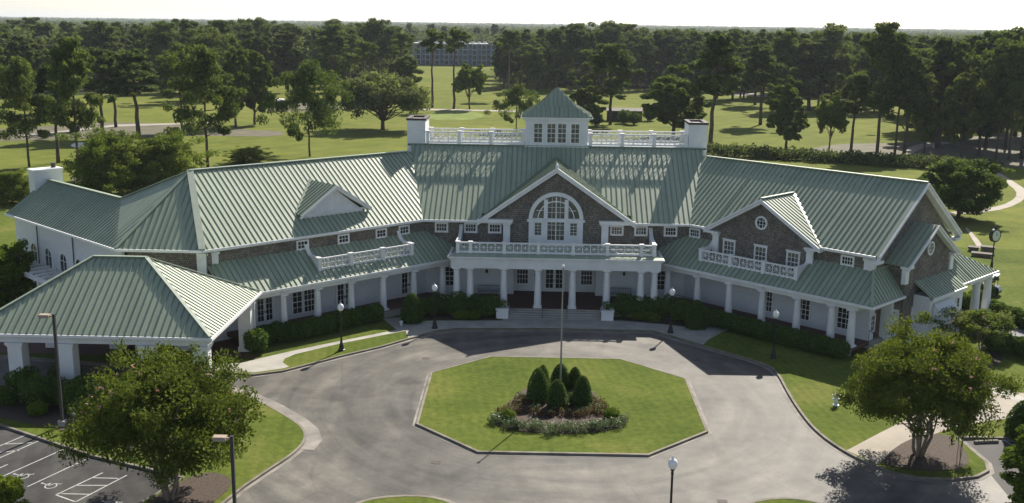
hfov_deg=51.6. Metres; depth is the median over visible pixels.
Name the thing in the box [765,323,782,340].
shrub
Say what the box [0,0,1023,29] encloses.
sky
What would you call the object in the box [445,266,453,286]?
window
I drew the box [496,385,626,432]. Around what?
flower bed soil
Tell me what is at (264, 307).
door
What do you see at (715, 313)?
shrub
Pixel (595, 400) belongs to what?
flower planting
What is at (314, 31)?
pine tree
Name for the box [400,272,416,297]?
door
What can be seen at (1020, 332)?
gravel path
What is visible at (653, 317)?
shrub
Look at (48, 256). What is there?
arched window
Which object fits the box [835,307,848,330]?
window
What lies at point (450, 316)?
planting bed
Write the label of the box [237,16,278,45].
pine tree
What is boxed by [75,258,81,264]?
arched window
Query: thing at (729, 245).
window
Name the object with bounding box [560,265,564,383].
flagpole
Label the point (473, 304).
shrub
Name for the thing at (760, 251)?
window
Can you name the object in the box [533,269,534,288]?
window
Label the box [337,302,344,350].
lamp post
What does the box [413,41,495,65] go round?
apartment block
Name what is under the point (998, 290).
golf cart
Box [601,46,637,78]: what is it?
tree
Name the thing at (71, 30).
tree
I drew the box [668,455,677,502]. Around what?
lamp post
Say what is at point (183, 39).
tree
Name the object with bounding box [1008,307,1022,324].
shrub
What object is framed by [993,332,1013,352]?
shrub
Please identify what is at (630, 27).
pine tree
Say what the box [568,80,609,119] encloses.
tree
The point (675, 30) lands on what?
pine tree
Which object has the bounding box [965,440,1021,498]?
parking
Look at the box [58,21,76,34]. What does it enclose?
pine tree
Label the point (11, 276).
evergreen tree
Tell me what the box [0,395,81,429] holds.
planting bed
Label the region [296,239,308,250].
window
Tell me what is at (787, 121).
tree
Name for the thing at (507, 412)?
shrub
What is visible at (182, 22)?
pine tree
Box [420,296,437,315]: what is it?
shrub
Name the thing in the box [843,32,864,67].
pine tree
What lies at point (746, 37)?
pine tree
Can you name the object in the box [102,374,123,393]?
shrub
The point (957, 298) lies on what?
window
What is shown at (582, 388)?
cone conifer
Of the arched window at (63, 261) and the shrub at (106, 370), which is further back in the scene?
the arched window at (63, 261)
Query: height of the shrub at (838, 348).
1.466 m
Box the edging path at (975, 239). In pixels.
[966,228,981,247]
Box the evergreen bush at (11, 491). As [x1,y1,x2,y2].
[0,474,31,502]
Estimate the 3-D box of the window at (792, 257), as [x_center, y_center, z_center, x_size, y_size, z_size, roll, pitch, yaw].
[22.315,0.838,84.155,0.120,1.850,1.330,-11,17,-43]
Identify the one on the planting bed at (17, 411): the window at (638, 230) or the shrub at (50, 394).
the shrub at (50, 394)
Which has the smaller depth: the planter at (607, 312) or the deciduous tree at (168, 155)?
the planter at (607, 312)
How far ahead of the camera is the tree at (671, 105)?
226.03 m
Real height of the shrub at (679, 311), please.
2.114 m
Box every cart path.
[11,122,207,136]
[423,109,515,111]
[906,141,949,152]
[949,172,1023,213]
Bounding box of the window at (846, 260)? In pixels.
[840,254,854,266]
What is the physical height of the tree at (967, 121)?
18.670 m
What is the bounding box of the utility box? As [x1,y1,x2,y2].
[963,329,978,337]
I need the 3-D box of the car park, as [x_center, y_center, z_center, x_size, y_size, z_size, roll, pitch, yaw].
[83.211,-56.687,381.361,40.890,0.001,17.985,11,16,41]
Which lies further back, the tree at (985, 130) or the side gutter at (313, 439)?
the tree at (985, 130)
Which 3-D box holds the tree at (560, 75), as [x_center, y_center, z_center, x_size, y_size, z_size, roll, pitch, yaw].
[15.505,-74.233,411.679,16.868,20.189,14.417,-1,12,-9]
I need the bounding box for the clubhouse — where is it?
[4,87,999,355]
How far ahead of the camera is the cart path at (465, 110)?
296.72 m
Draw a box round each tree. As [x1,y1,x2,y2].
[0,24,17,33]
[0,27,11,47]
[0,33,14,89]
[0,55,54,166]
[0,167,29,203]
[0,238,39,307]
[1,25,29,41]
[5,19,31,28]
[5,35,50,84]
[15,64,81,162]
[20,38,49,94]
[21,17,39,30]
[31,22,55,43]
[36,36,116,179]
[38,37,92,97]
[48,32,78,53]
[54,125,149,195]
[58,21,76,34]
[69,26,85,37]
[77,20,121,79]
[81,21,123,87]
[82,47,118,132]
[93,58,119,126]
[101,47,173,136]
[108,21,127,36]
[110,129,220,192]
[120,24,156,83]
[125,35,152,78]
[135,22,182,88]
[136,20,183,80]
[155,26,239,99]
[155,42,196,129]
[158,43,246,166]
[170,18,179,28]
[178,19,198,42]
[178,23,210,46]
[195,19,235,64]
[198,20,240,44]
[214,35,255,126]
[217,41,242,65]
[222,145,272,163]
[228,19,237,25]
[229,23,255,32]
[236,31,255,59]
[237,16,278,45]
[237,31,285,79]
[239,23,255,41]
[244,39,274,124]
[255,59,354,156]
[265,19,284,29]
[265,24,298,58]
[271,26,311,91]
[272,37,294,88]
[283,22,294,26]
[291,25,304,69]
[299,24,359,96]
[306,29,319,68]
[318,35,365,74]
[319,49,344,81]
[321,18,355,29]
[335,28,362,80]
[337,70,433,129]
[345,22,379,61]
[354,41,379,78]
[356,17,410,71]
[379,26,405,62]
[384,49,423,82]
[390,32,414,57]
[393,27,414,61]
[404,23,419,36]
[417,28,447,107]
[425,24,434,31]
[439,26,449,35]
[444,28,471,108]
[451,62,488,108]
[472,26,485,38]
[483,84,539,130]
[488,23,500,35]
[488,32,505,46]
[490,41,516,88]
[496,29,526,89]
[502,29,535,84]
[513,38,559,90]
[531,27,581,87]
[531,60,558,89]
[535,28,546,84]
[544,35,568,85]
[547,23,597,89]
[559,26,579,82]
[567,43,645,124]
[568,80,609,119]
[579,33,597,72]
[580,20,641,77]
[589,28,620,82]
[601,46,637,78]
[617,23,647,43]
[628,31,654,85]
[628,37,661,89]
[633,47,661,86]
[638,27,650,78]
[639,66,711,137]
[650,30,667,76]
[656,28,679,70]
[657,31,689,84]
[662,37,703,83]
[663,29,703,82]
[664,32,745,144]
[680,41,709,69]
[692,30,739,98]
[694,33,712,75]
[726,28,745,99]
[737,40,751,97]
[738,30,752,90]
[738,31,775,104]
[739,34,754,97]
[741,43,802,124]
[747,29,765,38]
[763,36,781,97]
[764,75,809,149]
[770,31,810,84]
[770,42,822,110]
[782,27,795,36]
[787,33,840,110]
[806,22,866,100]
[814,93,849,149]
[824,73,878,151]
[835,42,872,101]
[837,21,916,152]
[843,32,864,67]
[850,48,887,111]
[876,44,937,153]
[883,56,937,152]
[884,48,932,83]
[898,50,967,141]
[901,49,935,119]
[905,33,917,39]
[905,72,945,152]
[906,40,916,48]
[911,41,931,52]
[916,157,1015,217]
[917,34,938,47]
[925,51,965,147]
[928,35,970,146]
[939,60,987,156]
[957,34,987,139]
[962,60,1006,154]
[966,30,1019,147]
[970,37,1023,158]
[978,43,1023,159]
[999,39,1023,158]
[999,424,1023,502]
[1000,26,1023,135]
[1004,120,1009,147]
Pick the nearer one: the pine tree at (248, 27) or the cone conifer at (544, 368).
the cone conifer at (544, 368)
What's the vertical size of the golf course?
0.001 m
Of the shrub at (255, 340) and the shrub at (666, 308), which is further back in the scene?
the shrub at (666, 308)
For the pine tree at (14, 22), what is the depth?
487.37 m
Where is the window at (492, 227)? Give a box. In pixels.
[488,223,501,233]
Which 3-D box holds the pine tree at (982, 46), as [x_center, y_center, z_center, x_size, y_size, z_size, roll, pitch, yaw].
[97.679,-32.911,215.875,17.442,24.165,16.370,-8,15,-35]
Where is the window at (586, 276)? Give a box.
[580,270,592,285]
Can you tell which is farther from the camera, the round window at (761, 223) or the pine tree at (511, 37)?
the pine tree at (511, 37)
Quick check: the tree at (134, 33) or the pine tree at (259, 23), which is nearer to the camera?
the tree at (134, 33)
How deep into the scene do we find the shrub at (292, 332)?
80.35 m
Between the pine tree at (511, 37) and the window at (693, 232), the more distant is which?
the pine tree at (511, 37)
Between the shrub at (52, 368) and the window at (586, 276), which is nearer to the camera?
the shrub at (52, 368)
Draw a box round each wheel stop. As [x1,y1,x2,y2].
[957,436,976,439]
[974,439,998,443]
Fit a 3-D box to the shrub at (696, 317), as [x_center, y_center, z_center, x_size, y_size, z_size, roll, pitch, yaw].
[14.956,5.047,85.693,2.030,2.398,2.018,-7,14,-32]
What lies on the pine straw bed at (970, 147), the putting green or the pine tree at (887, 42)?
the pine tree at (887, 42)
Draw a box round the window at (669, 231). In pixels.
[664,226,677,236]
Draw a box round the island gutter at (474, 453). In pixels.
[412,373,711,457]
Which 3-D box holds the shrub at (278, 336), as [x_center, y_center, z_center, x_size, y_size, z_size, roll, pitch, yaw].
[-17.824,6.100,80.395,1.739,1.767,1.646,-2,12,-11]
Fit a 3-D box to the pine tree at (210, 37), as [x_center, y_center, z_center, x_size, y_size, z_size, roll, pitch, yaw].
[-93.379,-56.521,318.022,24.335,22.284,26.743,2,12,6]
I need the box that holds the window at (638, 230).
[634,226,647,235]
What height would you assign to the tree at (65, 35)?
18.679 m
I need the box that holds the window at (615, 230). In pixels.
[610,225,623,235]
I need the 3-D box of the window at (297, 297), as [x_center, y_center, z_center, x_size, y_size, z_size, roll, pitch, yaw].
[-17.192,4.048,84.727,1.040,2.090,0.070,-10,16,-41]
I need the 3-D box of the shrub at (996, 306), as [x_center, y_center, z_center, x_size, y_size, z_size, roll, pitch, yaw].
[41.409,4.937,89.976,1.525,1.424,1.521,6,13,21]
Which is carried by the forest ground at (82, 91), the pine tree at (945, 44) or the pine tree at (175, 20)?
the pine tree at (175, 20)
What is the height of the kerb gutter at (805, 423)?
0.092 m
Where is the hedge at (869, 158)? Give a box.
[707,141,1004,171]
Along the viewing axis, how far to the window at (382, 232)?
89.18 m
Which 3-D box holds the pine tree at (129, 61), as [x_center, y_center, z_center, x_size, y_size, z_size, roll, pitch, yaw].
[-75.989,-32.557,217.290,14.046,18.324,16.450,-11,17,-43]
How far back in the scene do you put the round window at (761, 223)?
85.76 m
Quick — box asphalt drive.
[0,332,1014,502]
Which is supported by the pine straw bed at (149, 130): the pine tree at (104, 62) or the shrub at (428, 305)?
the pine tree at (104, 62)
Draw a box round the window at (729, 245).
[721,238,735,261]
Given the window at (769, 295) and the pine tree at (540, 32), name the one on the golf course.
the pine tree at (540, 32)
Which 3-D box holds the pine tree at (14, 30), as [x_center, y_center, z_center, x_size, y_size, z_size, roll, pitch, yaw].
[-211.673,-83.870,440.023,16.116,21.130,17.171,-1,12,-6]
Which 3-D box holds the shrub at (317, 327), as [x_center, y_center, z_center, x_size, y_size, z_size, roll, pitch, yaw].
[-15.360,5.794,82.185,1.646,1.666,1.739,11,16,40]
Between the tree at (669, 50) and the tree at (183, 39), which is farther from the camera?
the tree at (669, 50)
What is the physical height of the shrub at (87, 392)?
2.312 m
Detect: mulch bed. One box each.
[149,472,231,502]
[883,434,968,470]
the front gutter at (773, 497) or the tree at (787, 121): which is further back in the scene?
the tree at (787, 121)
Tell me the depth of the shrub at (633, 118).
259.14 m
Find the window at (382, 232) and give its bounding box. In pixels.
[375,228,386,238]
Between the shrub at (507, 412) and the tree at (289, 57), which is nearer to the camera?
the shrub at (507, 412)
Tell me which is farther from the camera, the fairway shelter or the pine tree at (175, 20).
the pine tree at (175, 20)
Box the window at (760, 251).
[752,243,767,266]
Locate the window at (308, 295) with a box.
[303,289,313,312]
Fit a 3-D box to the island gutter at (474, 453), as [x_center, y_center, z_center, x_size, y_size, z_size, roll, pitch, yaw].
[3.080,9.804,69.158,18.363,0.092,18.364,1,12,2]
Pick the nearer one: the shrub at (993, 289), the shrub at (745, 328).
the shrub at (745, 328)
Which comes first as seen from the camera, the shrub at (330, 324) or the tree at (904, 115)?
the shrub at (330, 324)
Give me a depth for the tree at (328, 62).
417.27 m
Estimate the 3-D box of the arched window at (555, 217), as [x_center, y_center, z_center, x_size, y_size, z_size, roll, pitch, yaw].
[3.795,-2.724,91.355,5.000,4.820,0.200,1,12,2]
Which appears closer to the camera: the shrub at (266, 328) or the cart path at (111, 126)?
the shrub at (266, 328)
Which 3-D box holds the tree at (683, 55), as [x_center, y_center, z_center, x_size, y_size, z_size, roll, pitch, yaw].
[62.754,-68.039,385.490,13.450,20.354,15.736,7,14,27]
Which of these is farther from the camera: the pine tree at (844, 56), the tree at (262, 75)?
the pine tree at (844, 56)
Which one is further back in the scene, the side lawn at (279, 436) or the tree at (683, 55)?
the tree at (683, 55)
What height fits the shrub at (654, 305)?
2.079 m
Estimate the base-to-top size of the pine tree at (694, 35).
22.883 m
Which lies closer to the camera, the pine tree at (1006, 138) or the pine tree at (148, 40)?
the pine tree at (1006, 138)
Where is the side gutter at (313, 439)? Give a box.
[227,386,321,502]
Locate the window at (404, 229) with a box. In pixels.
[399,225,409,234]
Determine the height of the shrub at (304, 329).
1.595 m
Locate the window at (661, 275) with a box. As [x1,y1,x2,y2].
[657,270,664,290]
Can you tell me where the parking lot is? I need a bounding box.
[0,427,173,502]
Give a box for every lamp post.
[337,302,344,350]
[431,283,437,328]
[667,287,674,332]
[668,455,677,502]
[769,309,778,358]
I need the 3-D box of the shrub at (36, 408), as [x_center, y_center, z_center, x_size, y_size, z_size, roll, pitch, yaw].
[-29.218,9.626,65.144,1.311,0.999,1.347,5,13,21]
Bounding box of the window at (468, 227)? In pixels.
[464,223,476,232]
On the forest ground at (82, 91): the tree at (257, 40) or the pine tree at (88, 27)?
the pine tree at (88, 27)
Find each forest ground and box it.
[0,70,354,97]
[521,72,739,87]
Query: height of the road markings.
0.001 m
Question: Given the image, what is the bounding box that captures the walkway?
[212,317,727,371]
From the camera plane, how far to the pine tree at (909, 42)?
299.64 m
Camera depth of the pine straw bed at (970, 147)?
216.03 m
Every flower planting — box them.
[494,401,618,417]
[507,391,541,408]
[591,394,607,414]
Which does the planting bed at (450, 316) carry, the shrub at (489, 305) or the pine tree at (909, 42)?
the shrub at (489, 305)
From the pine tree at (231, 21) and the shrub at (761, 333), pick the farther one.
the pine tree at (231, 21)
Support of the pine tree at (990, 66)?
on the pine straw bed at (970, 147)
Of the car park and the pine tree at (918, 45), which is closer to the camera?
the pine tree at (918, 45)
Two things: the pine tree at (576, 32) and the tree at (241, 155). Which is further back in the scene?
the pine tree at (576, 32)
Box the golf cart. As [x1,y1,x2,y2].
[972,273,1001,296]
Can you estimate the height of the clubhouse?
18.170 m
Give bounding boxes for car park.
[702,91,770,97]
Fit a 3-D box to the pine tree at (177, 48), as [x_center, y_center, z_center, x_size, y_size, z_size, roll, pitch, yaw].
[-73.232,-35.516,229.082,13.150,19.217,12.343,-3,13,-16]
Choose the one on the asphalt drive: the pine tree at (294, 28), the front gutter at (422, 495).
the front gutter at (422, 495)
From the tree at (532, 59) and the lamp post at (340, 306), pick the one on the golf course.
the tree at (532, 59)
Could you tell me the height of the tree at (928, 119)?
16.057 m
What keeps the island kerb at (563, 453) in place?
on the asphalt drive
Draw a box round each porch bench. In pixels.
[477,285,499,296]
[610,287,631,299]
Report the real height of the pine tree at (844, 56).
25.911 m
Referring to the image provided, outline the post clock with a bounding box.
[989,227,1000,267]
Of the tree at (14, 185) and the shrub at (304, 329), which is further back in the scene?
the tree at (14, 185)
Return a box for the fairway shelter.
[606,107,643,120]
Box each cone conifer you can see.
[527,367,549,403]
[538,364,550,387]
[546,379,568,409]
[550,363,569,389]
[568,367,580,388]
[573,375,592,407]
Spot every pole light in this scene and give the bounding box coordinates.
[38,313,66,426]
[212,434,236,502]
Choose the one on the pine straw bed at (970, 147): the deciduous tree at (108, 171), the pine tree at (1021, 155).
the pine tree at (1021, 155)
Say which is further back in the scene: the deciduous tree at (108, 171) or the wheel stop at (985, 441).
the deciduous tree at (108, 171)
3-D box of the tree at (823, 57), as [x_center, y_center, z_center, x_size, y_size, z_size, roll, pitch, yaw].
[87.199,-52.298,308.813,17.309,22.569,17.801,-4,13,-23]
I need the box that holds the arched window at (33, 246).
[30,242,38,267]
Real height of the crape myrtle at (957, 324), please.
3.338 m
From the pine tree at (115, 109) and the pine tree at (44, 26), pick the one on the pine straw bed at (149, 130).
the pine tree at (115, 109)
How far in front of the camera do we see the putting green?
279.06 m
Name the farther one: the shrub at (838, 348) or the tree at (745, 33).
the tree at (745, 33)
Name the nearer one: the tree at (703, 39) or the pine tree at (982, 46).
the pine tree at (982, 46)
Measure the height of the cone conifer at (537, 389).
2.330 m
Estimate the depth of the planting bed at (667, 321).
87.53 m
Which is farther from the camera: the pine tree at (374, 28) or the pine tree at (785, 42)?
the pine tree at (374, 28)
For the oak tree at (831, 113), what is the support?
on the pine straw bed at (970, 147)
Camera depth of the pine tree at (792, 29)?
392.07 m
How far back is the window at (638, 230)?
91.79 m
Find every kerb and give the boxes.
[0,329,1012,480]
[0,384,305,502]
[358,495,452,502]
[416,356,707,456]
[750,497,819,502]
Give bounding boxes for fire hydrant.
[832,393,840,406]
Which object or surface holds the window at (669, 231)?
in the clubhouse
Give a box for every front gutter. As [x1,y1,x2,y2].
[355,495,455,502]
[746,497,820,502]
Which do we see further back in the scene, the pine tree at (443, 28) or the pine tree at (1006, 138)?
the pine tree at (443, 28)
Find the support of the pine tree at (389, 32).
on the golf course
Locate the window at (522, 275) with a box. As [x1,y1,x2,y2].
[516,269,528,284]
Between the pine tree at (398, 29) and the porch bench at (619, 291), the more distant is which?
the pine tree at (398, 29)
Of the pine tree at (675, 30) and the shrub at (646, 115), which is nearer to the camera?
the shrub at (646, 115)
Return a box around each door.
[255,296,274,325]
[335,283,347,309]
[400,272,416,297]
[543,270,565,291]
[873,309,880,338]
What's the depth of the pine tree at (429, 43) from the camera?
299.44 m
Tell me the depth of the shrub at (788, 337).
80.92 m
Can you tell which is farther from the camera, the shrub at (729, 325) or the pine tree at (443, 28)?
the pine tree at (443, 28)
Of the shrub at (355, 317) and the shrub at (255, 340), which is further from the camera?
the shrub at (355, 317)
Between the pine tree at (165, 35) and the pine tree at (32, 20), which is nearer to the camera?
the pine tree at (165, 35)
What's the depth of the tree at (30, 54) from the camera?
291.49 m
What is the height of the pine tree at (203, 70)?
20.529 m
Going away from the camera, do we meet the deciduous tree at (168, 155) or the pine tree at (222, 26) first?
the deciduous tree at (168, 155)
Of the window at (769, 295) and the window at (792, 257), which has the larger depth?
the window at (769, 295)
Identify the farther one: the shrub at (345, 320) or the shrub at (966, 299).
the shrub at (966, 299)
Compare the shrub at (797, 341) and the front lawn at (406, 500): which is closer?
the front lawn at (406, 500)
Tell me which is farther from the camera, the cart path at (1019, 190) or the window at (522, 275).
the cart path at (1019, 190)
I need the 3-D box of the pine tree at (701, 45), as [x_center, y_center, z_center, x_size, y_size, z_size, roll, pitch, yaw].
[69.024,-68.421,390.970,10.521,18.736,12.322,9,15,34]
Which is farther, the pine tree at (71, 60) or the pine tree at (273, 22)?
the pine tree at (273, 22)
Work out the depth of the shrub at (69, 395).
65.26 m
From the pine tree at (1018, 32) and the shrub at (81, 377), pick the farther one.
the pine tree at (1018, 32)
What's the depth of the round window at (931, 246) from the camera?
82.42 m
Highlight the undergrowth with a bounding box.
[87,59,1022,131]
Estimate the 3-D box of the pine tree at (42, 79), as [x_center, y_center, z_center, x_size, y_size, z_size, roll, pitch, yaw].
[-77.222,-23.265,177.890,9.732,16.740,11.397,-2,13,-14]
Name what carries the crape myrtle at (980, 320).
on the planting bed at (996, 358)
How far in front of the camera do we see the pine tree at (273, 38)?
371.20 m
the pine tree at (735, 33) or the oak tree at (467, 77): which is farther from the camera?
the pine tree at (735, 33)
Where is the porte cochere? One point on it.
(142, 301)
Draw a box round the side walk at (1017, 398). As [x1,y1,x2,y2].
[989,383,1023,401]
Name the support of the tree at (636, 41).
on the forest ground at (641, 85)
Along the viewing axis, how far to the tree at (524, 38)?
408.40 m
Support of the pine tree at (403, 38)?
on the golf course
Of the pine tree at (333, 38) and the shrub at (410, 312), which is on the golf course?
the pine tree at (333, 38)
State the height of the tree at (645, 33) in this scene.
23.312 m
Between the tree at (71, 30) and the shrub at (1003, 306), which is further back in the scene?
the tree at (71, 30)
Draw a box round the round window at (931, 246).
[927,241,934,254]
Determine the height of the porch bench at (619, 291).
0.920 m
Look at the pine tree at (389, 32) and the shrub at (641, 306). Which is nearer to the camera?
the shrub at (641, 306)
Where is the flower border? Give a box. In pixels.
[487,412,629,434]
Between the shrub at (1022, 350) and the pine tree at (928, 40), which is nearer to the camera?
the shrub at (1022, 350)
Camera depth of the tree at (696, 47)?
352.31 m
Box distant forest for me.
[0,16,1022,75]
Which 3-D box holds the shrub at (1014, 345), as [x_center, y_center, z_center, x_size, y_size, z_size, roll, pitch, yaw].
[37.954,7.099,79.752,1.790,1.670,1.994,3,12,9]
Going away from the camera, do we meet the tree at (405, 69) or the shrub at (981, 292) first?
the shrub at (981, 292)
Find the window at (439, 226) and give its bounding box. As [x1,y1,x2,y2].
[435,222,447,232]
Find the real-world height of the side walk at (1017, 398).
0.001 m
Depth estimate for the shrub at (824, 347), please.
78.78 m
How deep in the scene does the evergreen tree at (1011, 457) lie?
53.14 m
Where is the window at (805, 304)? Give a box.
[800,299,811,321]
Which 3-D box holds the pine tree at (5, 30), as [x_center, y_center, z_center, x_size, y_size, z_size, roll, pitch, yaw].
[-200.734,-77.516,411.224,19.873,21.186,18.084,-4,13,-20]
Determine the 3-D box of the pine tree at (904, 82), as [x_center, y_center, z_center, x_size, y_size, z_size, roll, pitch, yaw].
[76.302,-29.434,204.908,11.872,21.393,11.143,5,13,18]
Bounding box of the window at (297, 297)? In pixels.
[291,291,303,315]
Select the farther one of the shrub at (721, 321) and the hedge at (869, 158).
the hedge at (869, 158)
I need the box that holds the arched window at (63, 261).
[59,252,68,271]
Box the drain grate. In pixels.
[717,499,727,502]
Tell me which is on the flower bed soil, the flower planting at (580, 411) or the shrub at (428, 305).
the flower planting at (580, 411)
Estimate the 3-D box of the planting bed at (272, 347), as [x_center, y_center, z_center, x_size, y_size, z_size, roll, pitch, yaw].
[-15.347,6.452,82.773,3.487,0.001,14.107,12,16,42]
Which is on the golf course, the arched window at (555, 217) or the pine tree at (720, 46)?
the pine tree at (720, 46)
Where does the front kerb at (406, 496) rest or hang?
on the asphalt drive
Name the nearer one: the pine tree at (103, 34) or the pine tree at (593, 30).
the pine tree at (103, 34)
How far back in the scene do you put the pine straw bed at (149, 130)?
231.25 m
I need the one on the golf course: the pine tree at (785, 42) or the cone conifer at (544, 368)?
the pine tree at (785, 42)
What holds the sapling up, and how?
on the lawn at (812, 379)
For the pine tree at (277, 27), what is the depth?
434.52 m
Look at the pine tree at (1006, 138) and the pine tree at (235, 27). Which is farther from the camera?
the pine tree at (235, 27)
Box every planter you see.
[495,299,508,318]
[600,301,613,320]
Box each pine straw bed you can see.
[0,122,260,140]
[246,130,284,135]
[266,103,345,111]
[813,133,1023,167]
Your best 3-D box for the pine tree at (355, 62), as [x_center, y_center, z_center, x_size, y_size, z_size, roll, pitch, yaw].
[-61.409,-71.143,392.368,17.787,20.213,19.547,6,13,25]
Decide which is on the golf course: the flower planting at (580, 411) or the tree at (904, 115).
the tree at (904, 115)
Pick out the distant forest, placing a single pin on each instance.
(953, 34)
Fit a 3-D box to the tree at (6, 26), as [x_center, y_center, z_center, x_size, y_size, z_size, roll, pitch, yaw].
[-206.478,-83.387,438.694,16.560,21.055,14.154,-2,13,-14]
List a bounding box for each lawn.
[0,209,1023,477]
[0,385,303,502]
[363,497,447,502]
[419,357,704,453]
[756,499,813,502]
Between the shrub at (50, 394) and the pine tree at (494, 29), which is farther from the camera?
the pine tree at (494, 29)
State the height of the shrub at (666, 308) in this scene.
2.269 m
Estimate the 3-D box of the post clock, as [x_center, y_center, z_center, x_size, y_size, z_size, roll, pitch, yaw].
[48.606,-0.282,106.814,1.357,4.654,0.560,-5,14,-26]
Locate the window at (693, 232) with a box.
[689,228,700,238]
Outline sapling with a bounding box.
[946,378,982,470]
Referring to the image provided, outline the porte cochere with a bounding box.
[0,255,261,394]
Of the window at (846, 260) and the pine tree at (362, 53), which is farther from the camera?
the pine tree at (362, 53)
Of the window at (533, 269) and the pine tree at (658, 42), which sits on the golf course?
the pine tree at (658, 42)
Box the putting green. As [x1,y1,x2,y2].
[428,110,483,120]
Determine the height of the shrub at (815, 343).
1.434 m
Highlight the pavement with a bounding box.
[0,338,257,357]
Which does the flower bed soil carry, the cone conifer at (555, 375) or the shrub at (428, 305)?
the cone conifer at (555, 375)
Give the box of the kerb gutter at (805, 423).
[0,331,1015,483]
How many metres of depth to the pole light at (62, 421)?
62.70 m
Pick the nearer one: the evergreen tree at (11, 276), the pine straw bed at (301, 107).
the evergreen tree at (11, 276)
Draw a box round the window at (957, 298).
[956,296,960,307]
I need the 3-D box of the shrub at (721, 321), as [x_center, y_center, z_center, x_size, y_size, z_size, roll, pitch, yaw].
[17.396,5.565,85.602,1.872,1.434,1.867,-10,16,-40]
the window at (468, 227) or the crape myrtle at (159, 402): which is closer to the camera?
the crape myrtle at (159, 402)
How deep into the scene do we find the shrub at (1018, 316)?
87.10 m
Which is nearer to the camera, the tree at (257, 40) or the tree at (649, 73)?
the tree at (257, 40)
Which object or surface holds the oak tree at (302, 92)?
on the golf course
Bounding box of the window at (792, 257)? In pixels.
[785,249,800,273]
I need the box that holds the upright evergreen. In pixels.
[1003,400,1023,441]
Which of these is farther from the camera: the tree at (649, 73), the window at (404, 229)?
the tree at (649, 73)
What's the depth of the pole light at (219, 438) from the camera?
49.09 m
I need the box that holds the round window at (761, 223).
[755,216,767,229]
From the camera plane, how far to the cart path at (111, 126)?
242.23 m
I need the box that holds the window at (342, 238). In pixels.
[337,233,349,244]
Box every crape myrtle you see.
[41,338,265,501]
[832,310,1023,456]
[931,306,970,336]
[952,308,1017,349]
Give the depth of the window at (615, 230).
91.83 m
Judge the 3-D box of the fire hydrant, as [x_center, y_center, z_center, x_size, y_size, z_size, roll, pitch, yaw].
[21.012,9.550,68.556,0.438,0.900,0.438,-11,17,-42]
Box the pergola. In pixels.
[16,258,61,298]
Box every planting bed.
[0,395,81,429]
[244,319,385,355]
[421,310,497,319]
[613,317,684,325]
[976,346,1001,367]
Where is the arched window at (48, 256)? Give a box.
[44,247,53,274]
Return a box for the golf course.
[0,65,1023,249]
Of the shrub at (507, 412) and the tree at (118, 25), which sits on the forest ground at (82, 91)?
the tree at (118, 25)
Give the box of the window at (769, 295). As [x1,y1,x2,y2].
[765,292,773,312]
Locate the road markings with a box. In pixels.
[0,435,1013,502]
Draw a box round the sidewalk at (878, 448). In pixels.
[847,393,1023,463]
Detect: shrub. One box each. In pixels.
[0,388,19,405]
[2,365,40,393]
[17,372,55,404]
[26,400,48,415]
[36,375,67,404]
[46,362,83,378]
[54,379,85,412]
[63,374,92,389]
[76,378,108,407]
[94,367,118,379]
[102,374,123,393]
[243,327,269,352]
[258,324,274,344]
[268,320,286,342]
[281,320,299,340]
[293,319,312,338]
[306,316,324,336]
[319,313,336,332]
[330,310,348,329]
[344,308,362,326]
[356,306,372,323]
[366,303,384,321]
[400,293,423,324]
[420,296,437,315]
[430,291,448,315]
[445,290,468,315]
[452,310,470,318]
[464,294,483,313]
[469,310,480,319]
[479,294,500,316]
[499,408,516,421]
[568,391,578,405]
[588,113,603,125]
[602,407,619,419]
[611,293,635,317]
[617,109,630,122]
[627,111,641,124]
[629,311,648,319]
[631,294,649,312]
[642,111,654,120]
[642,296,665,315]
[647,311,660,321]
[660,293,680,319]
[670,298,690,320]
[684,299,707,329]
[709,310,724,326]
[716,311,731,328]
[723,313,740,330]
[740,317,756,334]
[747,319,764,337]
[756,321,773,339]
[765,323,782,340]
[773,325,791,343]
[782,328,800,345]
[790,330,809,347]
[800,332,816,349]
[809,334,827,352]
[817,336,836,354]
[826,339,850,357]
[962,293,979,309]
[968,289,982,303]
[979,328,998,350]
[980,283,995,296]
[986,334,1003,351]
[989,300,998,311]
[990,302,1005,315]
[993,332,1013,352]
[996,305,1008,316]
[997,336,1013,354]
[1002,305,1015,313]
[1006,335,1020,355]
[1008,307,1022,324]
[1011,336,1023,356]
[1013,310,1023,325]
[1018,337,1023,356]
[1019,315,1023,327]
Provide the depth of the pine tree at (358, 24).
438.52 m
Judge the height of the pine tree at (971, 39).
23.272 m
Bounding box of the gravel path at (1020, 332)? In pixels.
[961,310,1023,336]
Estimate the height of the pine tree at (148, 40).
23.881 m
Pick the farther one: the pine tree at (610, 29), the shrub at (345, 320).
the pine tree at (610, 29)
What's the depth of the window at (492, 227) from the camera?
92.15 m
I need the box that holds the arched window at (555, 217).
[527,192,584,246]
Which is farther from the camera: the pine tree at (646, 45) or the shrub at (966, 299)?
the pine tree at (646, 45)
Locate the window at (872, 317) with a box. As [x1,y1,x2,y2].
[869,313,875,332]
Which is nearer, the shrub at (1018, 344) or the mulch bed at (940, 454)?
the mulch bed at (940, 454)
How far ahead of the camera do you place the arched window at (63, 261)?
85.95 m
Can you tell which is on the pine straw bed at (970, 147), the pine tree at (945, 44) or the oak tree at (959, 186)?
the pine tree at (945, 44)
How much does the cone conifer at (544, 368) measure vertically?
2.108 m
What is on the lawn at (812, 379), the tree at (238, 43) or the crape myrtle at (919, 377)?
the crape myrtle at (919, 377)

